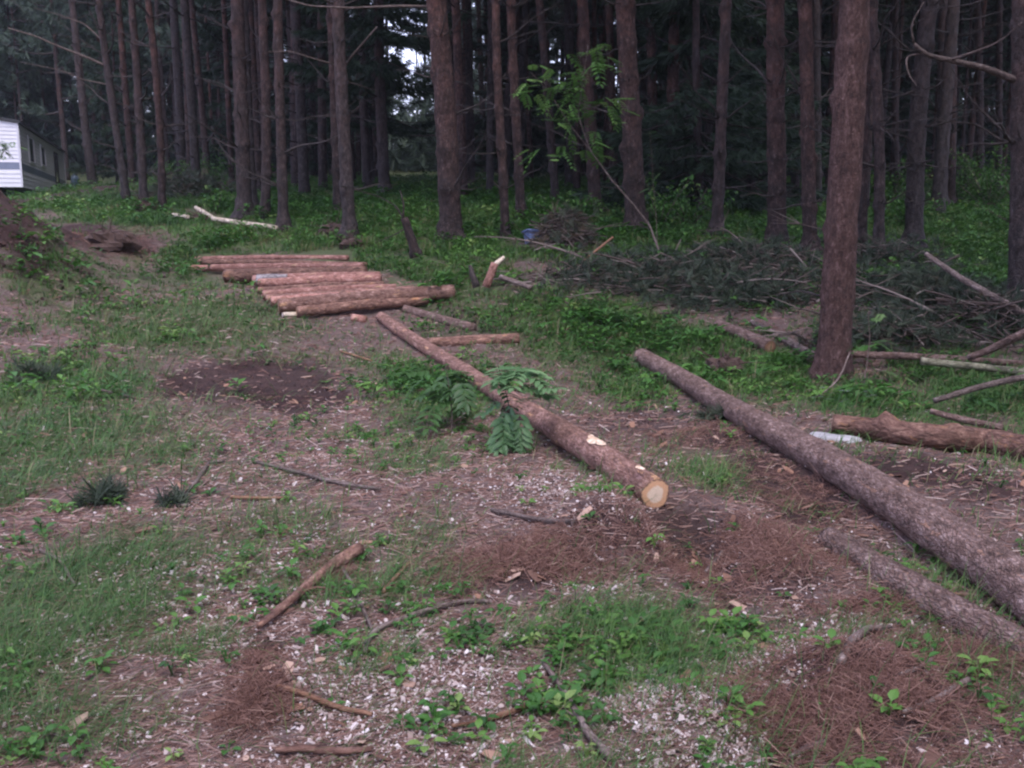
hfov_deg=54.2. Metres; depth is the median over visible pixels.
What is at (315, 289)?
log
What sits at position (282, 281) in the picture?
log
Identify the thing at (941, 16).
pine tree
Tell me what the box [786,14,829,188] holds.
pine tree
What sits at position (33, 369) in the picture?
grass tuft
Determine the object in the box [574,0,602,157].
pine tree
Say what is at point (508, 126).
pine tree
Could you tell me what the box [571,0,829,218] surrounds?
spruce tree
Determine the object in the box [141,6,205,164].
pine tree
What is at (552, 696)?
ground plants
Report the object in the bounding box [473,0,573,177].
spruce tree
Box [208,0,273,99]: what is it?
pine tree
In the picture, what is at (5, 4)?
pine tree
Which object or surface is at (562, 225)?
brush heap
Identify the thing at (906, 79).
pine tree
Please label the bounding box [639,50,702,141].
spruce tree
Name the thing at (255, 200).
pine tree
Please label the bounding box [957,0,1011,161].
pine tree
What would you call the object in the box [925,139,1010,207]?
shrub
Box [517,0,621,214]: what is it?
pine tree
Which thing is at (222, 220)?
peeled pole
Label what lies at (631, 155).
pine tree
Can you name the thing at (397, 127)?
spruce tree
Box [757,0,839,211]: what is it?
pine tree
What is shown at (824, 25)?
spruce tree
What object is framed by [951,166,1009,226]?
shrub
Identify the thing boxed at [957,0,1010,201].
pine tree
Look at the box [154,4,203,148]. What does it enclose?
pine tree
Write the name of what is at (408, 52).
sky
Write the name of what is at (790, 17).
spruce tree
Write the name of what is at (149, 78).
pine tree
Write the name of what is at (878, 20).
pine tree
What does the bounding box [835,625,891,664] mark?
stick
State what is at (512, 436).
rowan sapling
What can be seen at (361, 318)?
wood offcut
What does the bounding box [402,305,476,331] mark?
log
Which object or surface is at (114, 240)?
root clod
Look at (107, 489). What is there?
grass tuft
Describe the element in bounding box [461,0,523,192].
pine tree
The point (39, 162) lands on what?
mobile home
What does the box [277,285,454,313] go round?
log
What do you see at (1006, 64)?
spruce tree
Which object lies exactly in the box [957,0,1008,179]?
pine tree
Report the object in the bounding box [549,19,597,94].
pine tree
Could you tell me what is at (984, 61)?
pine tree
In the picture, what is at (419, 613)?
stick
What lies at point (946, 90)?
pine tree
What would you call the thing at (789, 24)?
spruce tree
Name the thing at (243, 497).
stick
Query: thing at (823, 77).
spruce tree
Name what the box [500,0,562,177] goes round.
pine tree
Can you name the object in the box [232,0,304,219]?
pine tree
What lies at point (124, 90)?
pine tree
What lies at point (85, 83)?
pine tree
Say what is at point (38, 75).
pine tree
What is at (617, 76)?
pine tree
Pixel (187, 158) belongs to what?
pine tree
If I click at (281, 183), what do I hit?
pine tree
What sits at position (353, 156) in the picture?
pine tree
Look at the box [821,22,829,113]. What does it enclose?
spruce tree
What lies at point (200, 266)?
log
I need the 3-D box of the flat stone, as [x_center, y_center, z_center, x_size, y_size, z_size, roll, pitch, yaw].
[2.375,0.408,7.349,0.384,0.076,0.163,7,14,13]
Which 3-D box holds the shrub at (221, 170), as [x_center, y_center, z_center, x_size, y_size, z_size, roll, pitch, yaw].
[-8.245,-6.375,29.516,2.845,1.115,2.249,-7,12,-34]
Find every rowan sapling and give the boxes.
[393,365,477,436]
[473,362,567,455]
[509,44,659,249]
[639,131,667,243]
[848,307,924,386]
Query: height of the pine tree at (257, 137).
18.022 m
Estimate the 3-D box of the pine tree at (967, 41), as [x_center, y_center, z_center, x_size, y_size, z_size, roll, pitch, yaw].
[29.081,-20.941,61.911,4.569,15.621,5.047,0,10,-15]
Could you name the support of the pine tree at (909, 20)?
on the ground at (300, 375)
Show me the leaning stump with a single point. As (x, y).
(410, 236)
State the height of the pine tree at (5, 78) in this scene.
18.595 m
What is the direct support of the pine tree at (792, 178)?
on the ground at (300, 375)
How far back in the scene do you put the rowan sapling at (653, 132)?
14.68 m
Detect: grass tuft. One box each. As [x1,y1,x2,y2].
[4,354,67,383]
[63,468,130,508]
[148,475,201,510]
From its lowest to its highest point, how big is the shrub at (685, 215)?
0.896 m
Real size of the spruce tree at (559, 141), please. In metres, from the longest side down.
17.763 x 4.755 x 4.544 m
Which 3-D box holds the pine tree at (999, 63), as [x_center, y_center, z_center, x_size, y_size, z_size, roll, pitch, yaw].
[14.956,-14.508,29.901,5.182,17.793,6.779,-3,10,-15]
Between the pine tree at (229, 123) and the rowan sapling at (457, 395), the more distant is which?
the pine tree at (229, 123)
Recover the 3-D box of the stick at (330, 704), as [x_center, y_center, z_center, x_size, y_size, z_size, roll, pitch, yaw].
[-0.664,0.992,3.188,0.500,0.066,0.058,5,11,24]
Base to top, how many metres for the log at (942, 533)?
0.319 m
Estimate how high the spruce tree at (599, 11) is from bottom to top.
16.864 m
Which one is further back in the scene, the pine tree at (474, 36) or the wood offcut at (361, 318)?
the pine tree at (474, 36)
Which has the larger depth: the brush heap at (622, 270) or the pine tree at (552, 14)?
the pine tree at (552, 14)
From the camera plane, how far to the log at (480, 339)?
10.77 m
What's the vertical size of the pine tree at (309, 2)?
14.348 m
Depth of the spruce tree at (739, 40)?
22.91 m
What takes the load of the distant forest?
on the ground at (300, 375)
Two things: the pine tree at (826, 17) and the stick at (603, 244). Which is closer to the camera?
the stick at (603, 244)
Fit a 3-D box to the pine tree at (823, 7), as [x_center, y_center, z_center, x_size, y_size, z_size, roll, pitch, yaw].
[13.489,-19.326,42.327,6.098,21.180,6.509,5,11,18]
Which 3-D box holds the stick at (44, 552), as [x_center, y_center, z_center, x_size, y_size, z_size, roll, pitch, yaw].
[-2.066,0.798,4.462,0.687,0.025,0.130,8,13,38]
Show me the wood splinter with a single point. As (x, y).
(500, 260)
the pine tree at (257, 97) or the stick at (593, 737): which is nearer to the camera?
the stick at (593, 737)
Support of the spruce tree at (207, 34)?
on the ground at (300, 375)
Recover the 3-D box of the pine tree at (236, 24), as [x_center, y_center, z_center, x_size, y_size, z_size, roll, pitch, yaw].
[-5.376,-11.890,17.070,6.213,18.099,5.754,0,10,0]
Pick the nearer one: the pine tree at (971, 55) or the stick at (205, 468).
the stick at (205, 468)
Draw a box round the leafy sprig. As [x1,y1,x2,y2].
[0,141,25,159]
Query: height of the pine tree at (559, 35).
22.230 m
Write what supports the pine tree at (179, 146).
on the ground at (300, 375)
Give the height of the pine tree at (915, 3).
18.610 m
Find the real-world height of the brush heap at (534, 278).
0.504 m
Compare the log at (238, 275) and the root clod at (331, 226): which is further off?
the root clod at (331, 226)
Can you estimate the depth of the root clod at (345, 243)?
14.93 m
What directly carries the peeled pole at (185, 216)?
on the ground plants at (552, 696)
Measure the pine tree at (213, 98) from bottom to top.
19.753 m
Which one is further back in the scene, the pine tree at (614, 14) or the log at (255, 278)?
the pine tree at (614, 14)
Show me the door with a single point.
(56, 165)
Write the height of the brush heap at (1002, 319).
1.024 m
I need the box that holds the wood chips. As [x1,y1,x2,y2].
[0,380,1023,767]
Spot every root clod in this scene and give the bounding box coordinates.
[81,197,162,252]
[122,184,157,210]
[182,209,209,221]
[307,205,358,236]
[333,221,367,248]
[693,336,760,375]
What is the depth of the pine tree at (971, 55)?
42.00 m
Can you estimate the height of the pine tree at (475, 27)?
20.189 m
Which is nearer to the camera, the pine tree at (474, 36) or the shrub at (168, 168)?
the shrub at (168, 168)
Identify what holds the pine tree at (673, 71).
on the ground at (300, 375)
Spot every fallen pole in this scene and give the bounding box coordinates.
[750,319,813,358]
[853,351,1023,365]
[920,357,1023,374]
[924,252,1023,313]
[929,408,1002,429]
[933,374,1023,402]
[966,329,1023,360]
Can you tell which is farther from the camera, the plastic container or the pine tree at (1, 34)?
the pine tree at (1, 34)
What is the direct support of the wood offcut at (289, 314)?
on the ground at (300, 375)
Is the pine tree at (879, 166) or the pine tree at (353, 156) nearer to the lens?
the pine tree at (879, 166)
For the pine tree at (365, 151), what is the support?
on the ground at (300, 375)
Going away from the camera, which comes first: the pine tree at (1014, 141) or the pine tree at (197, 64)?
the pine tree at (1014, 141)
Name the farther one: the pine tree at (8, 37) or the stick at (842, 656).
the pine tree at (8, 37)
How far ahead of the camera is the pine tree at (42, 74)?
55.49 m
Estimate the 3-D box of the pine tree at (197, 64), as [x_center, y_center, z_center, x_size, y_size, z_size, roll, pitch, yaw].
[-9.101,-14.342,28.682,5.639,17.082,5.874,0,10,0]
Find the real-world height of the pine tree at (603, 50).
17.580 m
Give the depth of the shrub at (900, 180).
23.56 m
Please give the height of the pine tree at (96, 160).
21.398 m
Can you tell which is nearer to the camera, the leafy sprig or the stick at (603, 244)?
the leafy sprig
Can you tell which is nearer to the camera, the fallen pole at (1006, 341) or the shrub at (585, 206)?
the fallen pole at (1006, 341)
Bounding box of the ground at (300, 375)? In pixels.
[0,165,1023,767]
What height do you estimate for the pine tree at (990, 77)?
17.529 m
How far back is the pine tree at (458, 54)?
21.49 m
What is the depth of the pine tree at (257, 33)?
27.02 m
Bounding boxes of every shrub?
[151,156,202,176]
[173,148,275,182]
[202,181,233,213]
[514,189,611,217]
[645,172,697,225]
[646,184,737,225]
[870,155,933,207]
[872,192,947,226]
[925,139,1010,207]
[928,147,1009,202]
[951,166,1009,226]
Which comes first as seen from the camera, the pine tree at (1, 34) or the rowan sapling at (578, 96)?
the rowan sapling at (578, 96)
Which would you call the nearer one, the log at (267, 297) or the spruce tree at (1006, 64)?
the log at (267, 297)
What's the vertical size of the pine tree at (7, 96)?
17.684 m
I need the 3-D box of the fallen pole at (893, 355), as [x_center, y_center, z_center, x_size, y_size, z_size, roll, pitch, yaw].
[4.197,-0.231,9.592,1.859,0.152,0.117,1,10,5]
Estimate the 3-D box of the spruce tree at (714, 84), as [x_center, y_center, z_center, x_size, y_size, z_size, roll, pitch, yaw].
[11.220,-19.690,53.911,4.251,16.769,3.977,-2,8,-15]
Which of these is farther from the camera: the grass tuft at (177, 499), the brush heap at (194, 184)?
the brush heap at (194, 184)
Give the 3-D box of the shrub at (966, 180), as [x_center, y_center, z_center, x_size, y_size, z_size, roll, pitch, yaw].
[11.978,-5.467,26.390,1.966,1.484,2.189,6,12,31]
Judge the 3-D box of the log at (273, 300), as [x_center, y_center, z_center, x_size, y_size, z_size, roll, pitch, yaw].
[-2.009,-1.077,12.244,1.856,0.209,0.143,-3,10,-14]
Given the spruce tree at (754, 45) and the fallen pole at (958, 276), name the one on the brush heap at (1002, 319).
the fallen pole at (958, 276)
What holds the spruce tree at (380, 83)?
on the ground at (300, 375)
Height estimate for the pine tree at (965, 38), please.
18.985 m
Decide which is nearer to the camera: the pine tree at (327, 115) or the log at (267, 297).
the log at (267, 297)
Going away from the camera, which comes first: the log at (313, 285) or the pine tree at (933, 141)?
the log at (313, 285)
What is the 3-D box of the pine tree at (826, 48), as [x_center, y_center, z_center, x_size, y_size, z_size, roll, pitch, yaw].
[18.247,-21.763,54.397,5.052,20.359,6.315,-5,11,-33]
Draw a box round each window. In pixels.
[27,135,35,164]
[40,144,46,167]
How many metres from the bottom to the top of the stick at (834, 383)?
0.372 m
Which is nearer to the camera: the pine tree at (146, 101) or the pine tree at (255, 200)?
the pine tree at (255, 200)
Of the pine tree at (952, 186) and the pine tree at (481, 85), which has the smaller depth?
the pine tree at (952, 186)
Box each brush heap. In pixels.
[116,162,236,199]
[474,227,821,314]
[482,252,614,293]
[509,200,629,254]
[610,210,888,299]
[623,258,903,321]
[674,393,745,422]
[748,290,1004,360]
[769,210,988,277]
[811,254,1023,355]
[813,257,1023,323]
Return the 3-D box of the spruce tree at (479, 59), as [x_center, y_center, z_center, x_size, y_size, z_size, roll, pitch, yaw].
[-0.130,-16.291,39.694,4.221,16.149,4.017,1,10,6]
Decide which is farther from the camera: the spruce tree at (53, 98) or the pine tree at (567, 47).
the spruce tree at (53, 98)
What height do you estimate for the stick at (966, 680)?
0.087 m
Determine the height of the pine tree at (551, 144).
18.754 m
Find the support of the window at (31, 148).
in the mobile home
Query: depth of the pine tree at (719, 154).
15.80 m
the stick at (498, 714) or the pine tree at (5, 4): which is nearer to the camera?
the stick at (498, 714)
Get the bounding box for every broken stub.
[468,265,479,287]
[482,262,497,288]
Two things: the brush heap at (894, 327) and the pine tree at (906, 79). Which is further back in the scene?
the pine tree at (906, 79)
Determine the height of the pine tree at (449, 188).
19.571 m
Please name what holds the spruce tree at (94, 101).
on the ground at (300, 375)
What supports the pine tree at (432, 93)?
on the ground at (300, 375)
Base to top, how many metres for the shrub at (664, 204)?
0.973 m
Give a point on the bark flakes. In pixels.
(930, 756)
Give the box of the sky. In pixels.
[74,0,989,120]
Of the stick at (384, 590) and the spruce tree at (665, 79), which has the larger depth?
the spruce tree at (665, 79)
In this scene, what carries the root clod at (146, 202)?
on the ground at (300, 375)
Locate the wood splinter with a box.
[494,256,504,264]
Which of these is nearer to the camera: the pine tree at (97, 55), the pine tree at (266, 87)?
the pine tree at (266, 87)
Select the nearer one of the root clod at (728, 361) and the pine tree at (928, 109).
the root clod at (728, 361)
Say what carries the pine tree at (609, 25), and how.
on the ground at (300, 375)
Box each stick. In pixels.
[0,548,75,585]
[91,386,134,398]
[182,459,224,497]
[230,495,287,499]
[244,670,372,715]
[256,461,380,491]
[256,542,363,628]
[276,744,371,754]
[339,350,372,361]
[341,566,372,630]
[362,599,491,653]
[381,560,410,593]
[451,700,543,727]
[490,508,575,529]
[499,274,532,289]
[541,661,614,760]
[584,236,613,260]
[704,550,723,575]
[787,739,826,758]
[815,352,850,397]
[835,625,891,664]
[898,655,935,676]
[901,677,971,714]
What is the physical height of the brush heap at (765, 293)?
0.749 m
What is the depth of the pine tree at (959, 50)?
44.06 m
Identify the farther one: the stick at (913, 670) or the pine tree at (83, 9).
the pine tree at (83, 9)
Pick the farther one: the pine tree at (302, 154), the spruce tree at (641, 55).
the spruce tree at (641, 55)
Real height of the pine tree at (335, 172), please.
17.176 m
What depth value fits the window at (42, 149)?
37.76 m
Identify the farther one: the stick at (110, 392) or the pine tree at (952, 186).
the pine tree at (952, 186)
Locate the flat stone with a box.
[810,432,861,443]
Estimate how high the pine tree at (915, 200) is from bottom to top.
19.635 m
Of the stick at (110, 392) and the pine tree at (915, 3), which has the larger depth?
the pine tree at (915, 3)
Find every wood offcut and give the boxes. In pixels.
[282,312,296,316]
[350,314,367,322]
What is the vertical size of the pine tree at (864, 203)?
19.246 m
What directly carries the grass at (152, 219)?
on the ground at (300, 375)
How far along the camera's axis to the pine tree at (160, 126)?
21.74 m
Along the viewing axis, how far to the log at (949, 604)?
3.96 m
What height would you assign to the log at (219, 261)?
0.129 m
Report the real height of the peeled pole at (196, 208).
0.286 m
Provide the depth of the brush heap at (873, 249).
13.79 m
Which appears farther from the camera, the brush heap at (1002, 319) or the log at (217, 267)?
the log at (217, 267)
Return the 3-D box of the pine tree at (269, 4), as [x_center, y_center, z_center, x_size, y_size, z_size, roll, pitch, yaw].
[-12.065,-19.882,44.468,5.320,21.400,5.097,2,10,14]
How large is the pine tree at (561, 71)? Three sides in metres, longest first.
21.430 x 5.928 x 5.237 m
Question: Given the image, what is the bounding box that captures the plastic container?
[521,229,541,242]
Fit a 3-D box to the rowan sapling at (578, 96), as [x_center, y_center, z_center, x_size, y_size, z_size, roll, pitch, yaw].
[1.009,-3.157,13.826,2.122,2.944,1.806,0,10,0]
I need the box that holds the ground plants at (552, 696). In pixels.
[0,168,1023,767]
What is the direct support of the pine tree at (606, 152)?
on the ground at (300, 375)
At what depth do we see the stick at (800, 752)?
2.91 m
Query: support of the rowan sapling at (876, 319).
on the ground at (300, 375)
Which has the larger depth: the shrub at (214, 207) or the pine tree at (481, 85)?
the pine tree at (481, 85)
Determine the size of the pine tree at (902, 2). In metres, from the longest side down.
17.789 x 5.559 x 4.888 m
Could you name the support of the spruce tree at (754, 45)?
on the ground at (300, 375)
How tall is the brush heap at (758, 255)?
1.209 m
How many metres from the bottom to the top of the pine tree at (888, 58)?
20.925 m
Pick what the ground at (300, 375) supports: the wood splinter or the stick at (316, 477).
the stick at (316, 477)
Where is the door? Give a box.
[53,152,59,183]
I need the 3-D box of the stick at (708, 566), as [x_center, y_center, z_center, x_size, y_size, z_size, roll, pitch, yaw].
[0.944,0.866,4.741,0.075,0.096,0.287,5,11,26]
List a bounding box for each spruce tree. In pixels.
[0,0,59,142]
[31,5,101,157]
[66,0,156,183]
[184,0,290,172]
[267,0,361,177]
[284,0,473,196]
[303,0,435,184]
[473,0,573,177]
[473,8,558,175]
[476,24,564,160]
[524,2,573,171]
[550,0,620,175]
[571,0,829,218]
[582,5,682,177]
[620,0,825,206]
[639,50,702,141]
[676,0,831,197]
[702,29,717,128]
[731,32,763,108]
[785,0,871,173]
[785,6,825,115]
[821,10,890,178]
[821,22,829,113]
[871,0,928,178]
[885,7,958,174]
[903,14,936,140]
[927,0,1011,180]
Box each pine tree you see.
[0,0,17,30]
[0,0,47,123]
[0,0,76,121]
[0,0,101,179]
[0,2,34,94]
[0,12,54,115]
[0,24,13,73]
[1,0,45,99]
[8,0,149,200]
[8,4,60,133]
[22,29,49,112]
[26,1,94,163]
[32,0,143,170]
[33,0,105,141]
[38,0,114,184]
[42,0,147,166]
[43,0,147,164]
[63,68,117,118]
[73,0,180,171]
[77,0,165,170]
[81,0,171,165]
[87,0,151,183]
[99,0,167,201]
[108,0,203,210]
[109,0,182,171]
[123,0,194,158]
[130,67,163,151]
[138,0,268,169]
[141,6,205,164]
[143,8,221,174]
[146,7,178,156]
[147,0,201,171]
[152,0,228,174]
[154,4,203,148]
[157,0,232,152]
[162,0,207,172]
[176,0,232,175]
[176,0,291,219]
[180,0,301,207]
[182,52,220,91]
[190,0,234,186]
[197,0,284,114]
[201,49,232,120]
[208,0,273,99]
[214,0,337,231]
[226,0,296,193]
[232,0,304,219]
[234,0,289,166]
[251,58,291,168]
[253,0,329,196]
[267,0,304,46]
[268,0,326,177]
[268,0,327,185]
[268,1,305,67]
[268,2,287,65]
[269,0,317,159]
[271,0,397,239]
[288,0,505,243]
[288,1,331,189]
[294,0,363,210]
[302,1,310,174]
[304,0,360,181]
[312,2,330,174]
[312,19,317,146]
[350,1,403,190]
[354,4,415,178]
[355,12,360,176]
[404,37,472,160]
[411,0,491,197]
[427,0,477,151]
[427,0,501,160]
[456,0,548,221]
[459,0,560,239]
[461,0,487,102]
[461,0,495,185]
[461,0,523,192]
[464,0,537,185]
[473,7,535,39]
[474,0,486,174]
[477,6,486,81]
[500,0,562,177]
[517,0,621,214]
[517,1,564,170]
[520,0,579,201]
[526,6,576,172]
[533,0,591,135]
[539,10,607,190]
[549,2,614,47]
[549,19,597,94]
[553,5,615,178]
[554,0,595,186]
[555,1,600,174]
[559,0,616,85]
[559,1,576,126]
[564,9,620,180]
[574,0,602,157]
[574,0,617,176]
[577,0,669,233]
[590,3,645,188]
[591,0,615,76]
[594,29,691,93]
[635,0,714,205]
[637,16,658,172]
[673,0,767,237]
[731,0,818,243]
[757,0,834,253]
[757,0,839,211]
[775,0,869,381]
[778,0,948,243]
[786,0,831,178]
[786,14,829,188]
[786,40,823,178]
[787,0,831,176]
[788,0,928,249]
[788,7,829,182]
[790,2,831,180]
[812,0,827,115]
[821,0,838,193]
[821,9,898,52]
[822,0,909,118]
[868,0,916,198]
[871,0,916,192]
[877,0,1010,251]
[879,0,933,191]
[880,0,935,185]
[880,0,969,153]
[881,0,937,161]
[884,0,1009,216]
[886,0,936,150]
[898,7,968,177]
[899,10,958,163]
[905,0,1023,302]
[908,0,966,144]
[925,0,1001,204]
[930,0,995,175]
[931,0,1010,182]
[932,0,1009,205]
[935,30,973,98]
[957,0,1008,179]
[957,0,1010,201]
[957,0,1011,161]
[958,22,1006,61]
[959,10,1006,147]
[960,0,1008,187]
[964,0,1010,192]
[975,30,1007,157]
[995,20,1010,180]
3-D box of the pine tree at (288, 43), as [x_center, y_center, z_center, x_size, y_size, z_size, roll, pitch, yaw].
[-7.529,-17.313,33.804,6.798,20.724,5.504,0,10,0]
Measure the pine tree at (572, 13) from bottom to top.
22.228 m
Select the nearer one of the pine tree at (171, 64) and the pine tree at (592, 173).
the pine tree at (592, 173)
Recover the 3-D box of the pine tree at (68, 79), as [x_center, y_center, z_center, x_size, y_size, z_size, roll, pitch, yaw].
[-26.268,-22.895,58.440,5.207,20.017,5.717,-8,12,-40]
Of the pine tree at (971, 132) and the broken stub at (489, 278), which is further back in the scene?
the pine tree at (971, 132)
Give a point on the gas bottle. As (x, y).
(75, 177)
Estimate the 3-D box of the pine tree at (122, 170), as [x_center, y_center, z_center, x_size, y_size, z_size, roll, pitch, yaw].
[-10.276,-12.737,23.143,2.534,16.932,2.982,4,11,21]
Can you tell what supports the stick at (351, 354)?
on the ground at (300, 375)
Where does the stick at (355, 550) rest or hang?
on the ground at (300, 375)
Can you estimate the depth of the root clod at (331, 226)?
15.99 m
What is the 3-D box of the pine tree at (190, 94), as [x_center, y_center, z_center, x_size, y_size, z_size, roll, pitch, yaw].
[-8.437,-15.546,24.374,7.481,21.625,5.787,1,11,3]
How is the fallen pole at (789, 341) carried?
on the ground at (300, 375)
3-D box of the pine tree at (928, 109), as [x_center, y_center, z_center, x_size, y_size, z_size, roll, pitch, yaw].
[16.068,-15.650,38.140,5.251,16.008,4.956,1,11,10]
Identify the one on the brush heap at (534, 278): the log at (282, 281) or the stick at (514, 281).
the stick at (514, 281)
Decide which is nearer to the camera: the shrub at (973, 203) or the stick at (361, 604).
the stick at (361, 604)
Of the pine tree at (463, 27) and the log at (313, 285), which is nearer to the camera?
the log at (313, 285)
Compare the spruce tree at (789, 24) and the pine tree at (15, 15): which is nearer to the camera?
the spruce tree at (789, 24)
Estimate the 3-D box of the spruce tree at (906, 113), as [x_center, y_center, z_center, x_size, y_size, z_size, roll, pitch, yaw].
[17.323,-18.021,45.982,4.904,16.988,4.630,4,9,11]
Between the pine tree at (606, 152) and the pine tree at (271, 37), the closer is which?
the pine tree at (606, 152)
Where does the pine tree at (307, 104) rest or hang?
on the ground at (300, 375)
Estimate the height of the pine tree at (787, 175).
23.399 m
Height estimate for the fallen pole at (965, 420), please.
0.144 m
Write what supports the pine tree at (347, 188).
on the ground at (300, 375)
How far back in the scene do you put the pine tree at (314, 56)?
41.72 m
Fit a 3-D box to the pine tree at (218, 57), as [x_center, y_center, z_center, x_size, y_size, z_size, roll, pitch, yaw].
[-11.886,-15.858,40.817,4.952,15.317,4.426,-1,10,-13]
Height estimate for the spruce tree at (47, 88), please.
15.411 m
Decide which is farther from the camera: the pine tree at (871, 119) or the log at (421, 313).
the pine tree at (871, 119)
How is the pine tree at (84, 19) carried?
on the ground at (300, 375)
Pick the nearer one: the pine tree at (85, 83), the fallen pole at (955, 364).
the fallen pole at (955, 364)
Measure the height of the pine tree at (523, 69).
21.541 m
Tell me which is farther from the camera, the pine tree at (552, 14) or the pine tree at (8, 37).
the pine tree at (8, 37)
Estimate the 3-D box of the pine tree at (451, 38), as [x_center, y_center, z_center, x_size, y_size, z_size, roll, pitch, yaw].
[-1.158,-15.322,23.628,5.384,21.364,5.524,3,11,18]
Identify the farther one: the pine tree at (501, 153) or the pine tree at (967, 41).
the pine tree at (967, 41)
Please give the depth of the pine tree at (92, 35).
51.76 m
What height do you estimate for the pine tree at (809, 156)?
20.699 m
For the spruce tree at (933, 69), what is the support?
on the ground at (300, 375)
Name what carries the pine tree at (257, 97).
on the ground at (300, 375)
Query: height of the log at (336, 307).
0.215 m
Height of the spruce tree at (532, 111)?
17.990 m
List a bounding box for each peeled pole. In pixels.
[172,213,189,218]
[194,206,214,217]
[211,217,277,229]
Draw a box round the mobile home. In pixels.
[0,117,66,195]
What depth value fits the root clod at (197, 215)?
18.75 m
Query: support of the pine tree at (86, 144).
on the ground at (300, 375)
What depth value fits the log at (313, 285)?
12.67 m
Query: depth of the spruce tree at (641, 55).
35.15 m
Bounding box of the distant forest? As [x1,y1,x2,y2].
[0,0,1010,174]
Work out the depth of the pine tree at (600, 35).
48.17 m
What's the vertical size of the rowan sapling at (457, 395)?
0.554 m
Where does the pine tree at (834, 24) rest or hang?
on the ground at (300, 375)
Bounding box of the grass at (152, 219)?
[0,175,1023,767]
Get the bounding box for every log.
[189,265,209,270]
[194,254,348,260]
[197,259,367,265]
[209,262,364,271]
[222,263,367,282]
[252,272,379,285]
[257,273,381,286]
[257,281,383,294]
[262,284,395,298]
[265,286,409,302]
[270,286,422,305]
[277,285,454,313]
[296,297,428,316]
[376,312,668,508]
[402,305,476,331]
[429,333,519,345]
[634,348,1023,625]
[713,319,775,352]
[817,527,1023,664]
[831,411,1023,461]
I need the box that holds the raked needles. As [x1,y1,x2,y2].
[0,172,1023,767]
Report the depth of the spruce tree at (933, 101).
61.48 m
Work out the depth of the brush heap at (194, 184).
25.37 m
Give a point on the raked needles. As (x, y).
(846, 704)
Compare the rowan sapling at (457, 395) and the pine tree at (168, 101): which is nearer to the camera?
the rowan sapling at (457, 395)
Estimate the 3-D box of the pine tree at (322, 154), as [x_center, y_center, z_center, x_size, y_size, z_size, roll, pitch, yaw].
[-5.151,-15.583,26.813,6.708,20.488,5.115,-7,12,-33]
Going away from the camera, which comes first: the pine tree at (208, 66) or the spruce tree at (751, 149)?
the spruce tree at (751, 149)
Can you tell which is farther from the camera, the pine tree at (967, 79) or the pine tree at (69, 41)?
the pine tree at (69, 41)
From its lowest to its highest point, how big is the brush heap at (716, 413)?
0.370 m
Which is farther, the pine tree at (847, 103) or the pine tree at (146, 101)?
the pine tree at (146, 101)
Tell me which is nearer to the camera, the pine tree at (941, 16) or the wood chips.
the wood chips
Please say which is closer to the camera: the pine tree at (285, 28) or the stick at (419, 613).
the stick at (419, 613)
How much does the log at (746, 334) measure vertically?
0.252 m
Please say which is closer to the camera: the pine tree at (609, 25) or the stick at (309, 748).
the stick at (309, 748)
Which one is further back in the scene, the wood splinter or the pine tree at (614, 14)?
the pine tree at (614, 14)
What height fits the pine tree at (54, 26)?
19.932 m
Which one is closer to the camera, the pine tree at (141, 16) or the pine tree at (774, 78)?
the pine tree at (774, 78)
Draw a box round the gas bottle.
[71,175,78,186]
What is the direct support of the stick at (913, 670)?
on the ground at (300, 375)
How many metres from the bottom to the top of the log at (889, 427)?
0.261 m
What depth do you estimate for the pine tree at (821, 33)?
29.57 m
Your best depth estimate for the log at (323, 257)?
14.77 m
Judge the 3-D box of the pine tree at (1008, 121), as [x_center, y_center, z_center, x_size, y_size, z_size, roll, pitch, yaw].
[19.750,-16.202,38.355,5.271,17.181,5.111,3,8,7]
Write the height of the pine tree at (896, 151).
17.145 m
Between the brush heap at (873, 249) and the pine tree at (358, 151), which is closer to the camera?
the brush heap at (873, 249)
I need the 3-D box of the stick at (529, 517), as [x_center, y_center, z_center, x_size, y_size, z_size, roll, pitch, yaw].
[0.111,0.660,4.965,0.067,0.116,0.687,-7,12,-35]
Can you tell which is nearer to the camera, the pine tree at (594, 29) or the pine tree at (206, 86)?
the pine tree at (594, 29)
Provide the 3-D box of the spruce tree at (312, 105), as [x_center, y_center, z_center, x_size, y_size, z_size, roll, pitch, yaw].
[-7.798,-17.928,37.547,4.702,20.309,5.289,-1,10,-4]
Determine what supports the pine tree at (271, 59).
on the ground at (300, 375)
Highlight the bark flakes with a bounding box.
[4,310,1023,767]
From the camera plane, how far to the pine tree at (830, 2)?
40.30 m
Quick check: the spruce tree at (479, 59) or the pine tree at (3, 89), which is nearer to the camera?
the spruce tree at (479, 59)
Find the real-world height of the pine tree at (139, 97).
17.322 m
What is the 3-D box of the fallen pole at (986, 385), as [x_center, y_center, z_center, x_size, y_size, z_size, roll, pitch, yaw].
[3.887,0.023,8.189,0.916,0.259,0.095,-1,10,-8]
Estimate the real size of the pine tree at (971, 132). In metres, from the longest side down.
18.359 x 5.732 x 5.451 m
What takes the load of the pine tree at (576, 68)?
on the ground at (300, 375)
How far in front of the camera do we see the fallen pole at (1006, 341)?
9.05 m
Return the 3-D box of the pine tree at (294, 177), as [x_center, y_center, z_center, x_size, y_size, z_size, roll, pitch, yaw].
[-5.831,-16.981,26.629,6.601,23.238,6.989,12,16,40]
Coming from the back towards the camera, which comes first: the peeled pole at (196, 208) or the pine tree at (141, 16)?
the pine tree at (141, 16)

